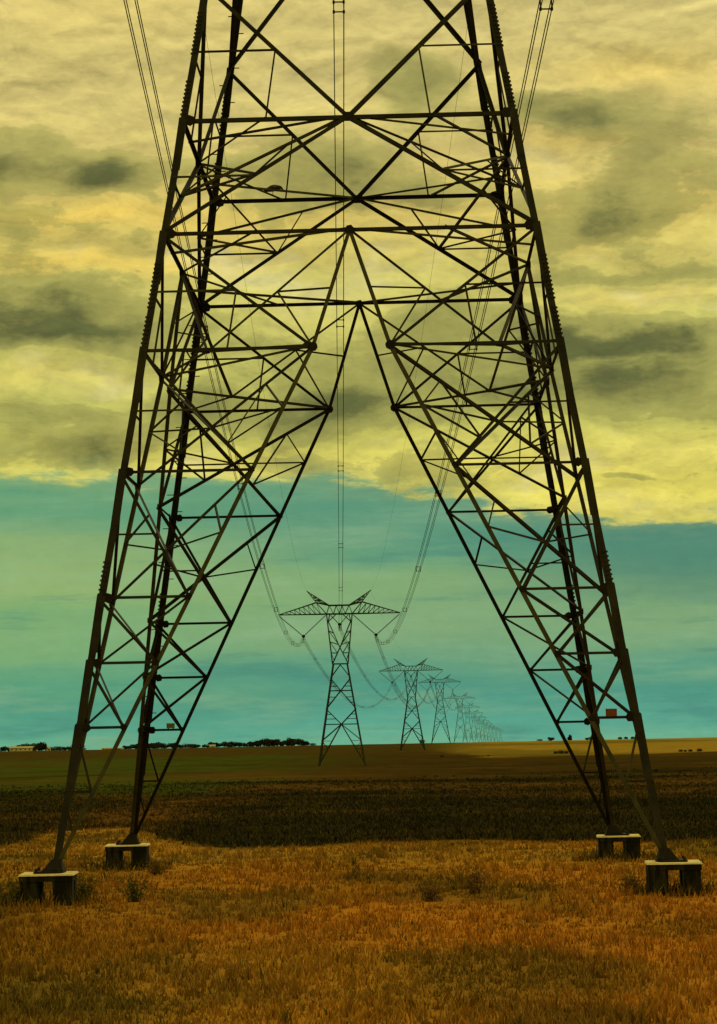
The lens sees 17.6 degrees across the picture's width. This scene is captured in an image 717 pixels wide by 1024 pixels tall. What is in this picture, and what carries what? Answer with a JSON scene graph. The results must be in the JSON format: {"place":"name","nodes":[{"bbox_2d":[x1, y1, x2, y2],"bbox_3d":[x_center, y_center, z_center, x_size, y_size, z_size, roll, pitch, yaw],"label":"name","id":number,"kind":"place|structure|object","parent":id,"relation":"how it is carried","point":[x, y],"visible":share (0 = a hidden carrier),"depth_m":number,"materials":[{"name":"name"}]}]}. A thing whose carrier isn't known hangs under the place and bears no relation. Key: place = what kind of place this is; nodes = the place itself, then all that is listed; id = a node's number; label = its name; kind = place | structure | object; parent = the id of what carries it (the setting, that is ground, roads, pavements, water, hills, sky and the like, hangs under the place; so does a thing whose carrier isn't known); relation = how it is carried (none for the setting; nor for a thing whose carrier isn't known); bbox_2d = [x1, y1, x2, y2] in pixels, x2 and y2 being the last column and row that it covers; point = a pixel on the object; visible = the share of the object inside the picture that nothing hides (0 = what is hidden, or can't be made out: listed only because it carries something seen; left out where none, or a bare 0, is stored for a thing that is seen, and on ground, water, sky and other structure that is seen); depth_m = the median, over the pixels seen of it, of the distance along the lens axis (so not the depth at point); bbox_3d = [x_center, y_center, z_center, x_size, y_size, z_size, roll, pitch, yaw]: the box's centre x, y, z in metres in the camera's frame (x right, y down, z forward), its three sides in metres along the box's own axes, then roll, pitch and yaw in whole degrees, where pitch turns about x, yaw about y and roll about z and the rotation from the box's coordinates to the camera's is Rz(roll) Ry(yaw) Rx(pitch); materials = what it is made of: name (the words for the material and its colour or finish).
{"place":"outdoors","nodes":[
{"label":"outdoors","id":0,"kind":"place"},
{"bbox_2d":[0,779,716,1023],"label":"dry grass","id":1,"kind":"structure","parent":0,"point":[653,1003],"depth_m":34.67,"materials":[{"name":"brown plant"}]},
{"bbox_2d":[0,737,716,1023],"bbox_3d":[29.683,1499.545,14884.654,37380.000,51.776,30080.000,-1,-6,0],"label":"ground","id":2,"kind":"structure","parent":0,"point":[214,765],"depth_m":100.50,"materials":[{"name":"brown plant"}]},
{"bbox_2d":[0,878,25,905],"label":"weed clump","id":3,"kind":"object","parent":2,"relation":"on","point":[14,894],"visible":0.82,"depth_m":44.43,"materials":[{"name":"plant"}]},
{"bbox_2d":[9,746,37,750],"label":"farm shed","id":4,"kind":"structure","parent":2,"relation":"on","point":[21,748],"depth_m":1638.61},
{"bbox_2d":[33,742,46,749],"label":"round tree","id":5,"kind":"object","parent":2,"relation":"on","point":[37,746],"visible":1,"depth_m":1578.82,"materials":[{"name":"green plant"}]},
{"bbox_2d":[18,867,78,906],"bbox_3d":[-6.020,7.341,44.885,1.070,0.856,1.070,-1,-6,-2],"label":"concrete footing","id":6,"kind":"object","parent":2,"relation":"on","point":[65,883],"visible":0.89,"depth_m":44.40,"materials":[{"name":"concrete"}]},
{"bbox_2d":[41,0,678,872],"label":"lattice pylon","id":7,"kind":"object","parent":6,"relation":"on","point":[201,306],"visible":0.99,"depth_m":49.44,"materials":[{"name":"metal"}]},
{"bbox_2d":[166,723,174,729],"bbox_3d":[-4.627,5.281,56.932,0.200,0.155,0.048,-1,-6,0],"label":"warning plate","id":8,"kind":"object","parent":7,"relation":"attached to","point":[171,725],"visible":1,"depth_m":56.92,"materials":[{"name":"yellow metal"}]},
{"bbox_2d":[123,0,304,646],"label":"conductor bundle","id":9,"kind":"object","parent":7,"relation":"hanging from","point":[264,568],"visible":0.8,"depth_m":104.28,"materials":[{"name":"metal"}]},
{"bbox_2d":[263,185,283,191],"bbox_3d":[-2.050,-7.760,55.671,0.489,0.256,0.256,7,-6,1],"label":"bird","id":10,"kind":"object","parent":7,"relation":"on","point":[275,186],"visible":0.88,"depth_m":55.62},
{"bbox_2d":[606,709,616,717],"bbox_3d":[4.958,3.951,45.330,0.220,0.189,0.048,-1,-6,0],"label":"warning plate","id":11,"kind":"object","parent":7,"relation":"attached to","point":[611,712],"visible":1,"depth_m":45.32,"materials":[{"name":"red metal"}]},
{"bbox_2d":[77,872,100,899],"bbox_3d":[-5.421,7.476,45.959,0.680,0.692,0.574,3,-7,-34],"label":"weed clump","id":12,"kind":"object","parent":2,"relation":"on","point":[83,886],"visible":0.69,"depth_m":45.97,"materials":[{"name":"plant"}]},
{"bbox_2d":[104,840,149,869],"bbox_3d":[-5.712,8.538,57.138,1.070,0.838,1.070,-1,-6,-2],"label":"concrete footing","id":13,"kind":"object","parent":2,"relation":"on","point":[114,853],"visible":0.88,"depth_m":56.65,"materials":[{"name":"concrete"}]},
{"bbox_2d":[114,872,152,901],"bbox_3d":[-4.397,7.320,44.964,0.607,0.637,0.647,-6,-7,40],"label":"weed clump","id":14,"kind":"object","parent":2,"relation":"on","point":[134,894],"visible":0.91,"depth_m":44.97,"materials":[{"name":"plant"}]},
{"bbox_2d":[130,743,137,748],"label":"broadleaf tree","id":15,"kind":"object","parent":2,"relation":"on","point":[133,746],"visible":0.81,"depth_m":2015.89,"materials":[{"name":"green plant"}]},
{"bbox_2d":[143,860,166,875],"bbox_3d":[-4.790,8.428,54.548,0.599,0.450,0.734,-1,-6,0],"label":"weed clump","id":16,"kind":"object","parent":2,"relation":"on","point":[155,870],"visible":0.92,"depth_m":54.44,"materials":[{"name":"plant"}]},
{"bbox_2d":[156,743,165,747],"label":"round tree","id":17,"kind":"object","parent":2,"relation":"on","point":[159,745],"visible":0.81,"depth_m":2003.50,"materials":[{"name":"green plant"}]},
{"bbox_2d":[179,744,194,747],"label":"bush","id":18,"kind":"object","parent":2,"relation":"on","point":[187,746],"visible":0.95,"depth_m":1937.11,"materials":[{"name":"green plant"}]},
{"bbox_2d":[228,741,239,746],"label":"broadleaf tree","id":19,"kind":"object","parent":2,"relation":"on","point":[235,744],"visible":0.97,"depth_m":1947.09,"materials":[{"name":"green plant"}]},
{"bbox_2d":[253,739,262,746],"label":"broadleaf tree","id":20,"kind":"object","parent":2,"relation":"on","point":[257,743],"visible":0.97,"depth_m":1965.87,"materials":[{"name":"green plant"}]},
{"bbox_2d":[264,738,275,745],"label":"broadleaf tree","id":21,"kind":"object","parent":2,"relation":"on","point":[268,742],"visible":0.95,"depth_m":1956.07,"materials":[{"name":"green plant"}]},
{"bbox_2d":[271,739,280,745],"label":"broadleaf tree","id":22,"kind":"object","parent":2,"relation":"on","point":[276,742],"visible":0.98,"depth_m":1953.99,"materials":[{"name":"green plant"}]},
{"bbox_2d":[282,739,292,745],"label":"broadleaf tree","id":23,"kind":"object","parent":2,"relation":"on","point":[287,742],"visible":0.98,"depth_m":1996.95,"materials":[{"name":"green plant"}]},
{"bbox_2d":[293,738,304,744],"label":"broadleaf tree","id":24,"kind":"object","parent":2,"relation":"on","point":[297,741],"visible":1,"depth_m":1997.88,"materials":[{"name":"green plant"}]},
{"bbox_2d":[299,740,308,745],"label":"broadleaf tree","id":25,"kind":"object","parent":2,"relation":"on","point":[303,743],"visible":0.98,"depth_m":1991.88,"materials":[{"name":"green plant"}]},
{"bbox_2d":[278,590,399,765],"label":"lattice pylon","id":26,"kind":"object","parent":2,"relation":"on","point":[360,599],"visible":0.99,"depth_m":472.83,"materials":[{"name":"grey metal"}]},
{"bbox_2d":[206,37,302,581],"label":"earth wire","id":27,"kind":"object","parent":26,"relation":"hanging from","point":[245,283],"visible":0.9,"depth_m":168.66,"materials":[{"name":"metal"}]},
{"bbox_2d":[332,0,344,629],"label":"conductor bundle","id":28,"kind":"object","parent":26,"relation":"hanging from","point":[334,12],"visible":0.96,"depth_m":122.88,"materials":[{"name":"metal"}]},
{"bbox_2d":[305,643,389,707],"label":"conductor bundle","id":29,"kind":"object","parent":26,"relation":"hanging from","point":[334,684],"visible":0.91,"depth_m":558.34,"materials":[{"name":"metal"}]},
{"bbox_2d":[338,626,411,699],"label":"conductor bundle","id":30,"kind":"object","parent":26,"relation":"hanging from","point":[365,675],"visible":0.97,"depth_m":564.57,"materials":[{"name":"metal"}]},
{"bbox_2d":[372,31,466,587],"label":"earth wire","id":31,"kind":"object","parent":26,"relation":"hanging from","point":[431,273],"visible":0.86,"depth_m":157.92,"materials":[{"name":"metal"}]},
{"bbox_2d":[375,0,553,644],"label":"conductor bundle","id":32,"kind":"object","parent":26,"relation":"hanging from","point":[540,8],"visible":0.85,"depth_m":111.38,"materials":[{"name":"metal"}]},
{"bbox_2d":[0,767,716,847],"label":"dark scrub","id":33,"kind":"object","parent":2,"relation":"on","point":[429,821],"visible":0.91,"depth_m":106.06,"materials":[{"name":"brown plant"}]},
{"bbox_2d":[380,658,442,749],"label":"lattice pylon","id":34,"kind":"object","parent":2,"relation":"on","point":[415,701],"visible":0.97,"depth_m":899.29,"materials":[{"name":"grey metal"}]},
{"bbox_2d":[376,638,429,706],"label":"conductor bundle","id":35,"kind":"object","parent":34,"relation":"hanging from","point":[393,678],"visible":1,"depth_m":548.41,"materials":[{"name":"metal"}]},
{"bbox_2d":[411,679,439,703],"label":"conductor bundle","id":36,"kind":"object","parent":34,"relation":"hanging from","point":[420,695],"visible":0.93,"depth_m":1016.72,"materials":[{"name":"metal"}]},
{"bbox_2d":[418,879,442,901],"bbox_3d":[1.355,7.158,43.499,0.477,0.476,0.630,-1,-6,0],"label":"weed clump","id":37,"kind":"object","parent":2,"relation":"on","point":[430,894],"visible":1,"depth_m":43.42,"materials":[{"name":"brown plant"}]},
{"bbox_2d":[418,674,459,742],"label":"lattice pylon","id":38,"kind":"object","parent":2,"relation":"on","point":[439,709],"visible":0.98,"depth_m":1339.33,"materials":[{"name":"grey metal"}]},
{"bbox_2d":[432,688,452,707],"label":"conductor bundle","id":39,"kind":"object","parent":38,"relation":"hanging from","point":[438,702],"visible":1,"depth_m":1056.19,"materials":[{"name":"metal"}]},
{"bbox_2d":[446,692,469,741],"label":"lattice pylon","id":40,"kind":"object","parent":2,"relation":"on","point":[461,713],"visible":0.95,"depth_m":1840.60,"materials":[{"name":"metal"}]},
{"bbox_2d":[455,704,479,741],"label":"lattice pylon","id":41,"kind":"object","parent":2,"relation":"on","point":[465,720],"visible":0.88,"depth_m":2317.57,"materials":[{"name":"metal"}]},
{"bbox_2d":[457,861,490,893],"bbox_3d":[2.304,7.221,45.482,0.534,0.677,0.855,-5,-7,37],"label":"weed clump","id":42,"kind":"object","parent":2,"relation":"on","point":[473,886],"visible":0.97,"depth_m":45.47,"materials":[{"name":"plant"}]},
{"bbox_2d":[466,709,481,737],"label":"lattice pylon","id":43,"kind":"object","parent":2,"relation":"on","point":[472,723],"visible":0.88,"depth_m":2795.37,"materials":[{"name":"metal"}]},
{"bbox_2d":[473,715,486,740],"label":"lattice pylon","id":44,"kind":"object","parent":2,"relation":"on","point":[478,725],"visible":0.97,"depth_m":3296.43,"materials":[{"name":"metal"}]},
{"bbox_2d":[596,830,640,860],"bbox_3d":[6.402,8.283,56.861,1.070,0.862,1.070,-2,-6,4],"label":"concrete footing","id":45,"kind":"object","parent":2,"relation":"on","point":[631,842],"visible":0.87,"depth_m":56.39,"materials":[{"name":"concrete"}]},
{"bbox_2d":[619,871,641,888],"bbox_3d":[5.422,7.349,45.957,0.507,0.449,0.505,-4,-6,29],"label":"weed clump","id":46,"kind":"object","parent":2,"relation":"on","point":[631,880],"visible":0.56,"depth_m":45.91,"materials":[{"name":"plant"}]},
{"bbox_2d":[644,855,702,895],"bbox_3d":[6.085,7.086,44.608,1.070,0.879,1.070,-2,-6,4],"label":"concrete footing","id":47,"kind":"object","parent":2,"relation":"on","point":[658,874],"visible":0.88,"depth_m":44.13,"materials":[{"name":"concrete"}]},
{"bbox_2d":[0,848,716,907],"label":"concrete footings","id":48,"kind":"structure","parent":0,"point":[707,888],"depth_m":45.13,"materials":[{"name":"grey concrete"}]},
{"bbox_2d":[0,0,716,751],"label":"sky","id":49,"kind":"structure","parent":0,"point":[620,142],"materials":[{"name":"yellow"}]}
]}

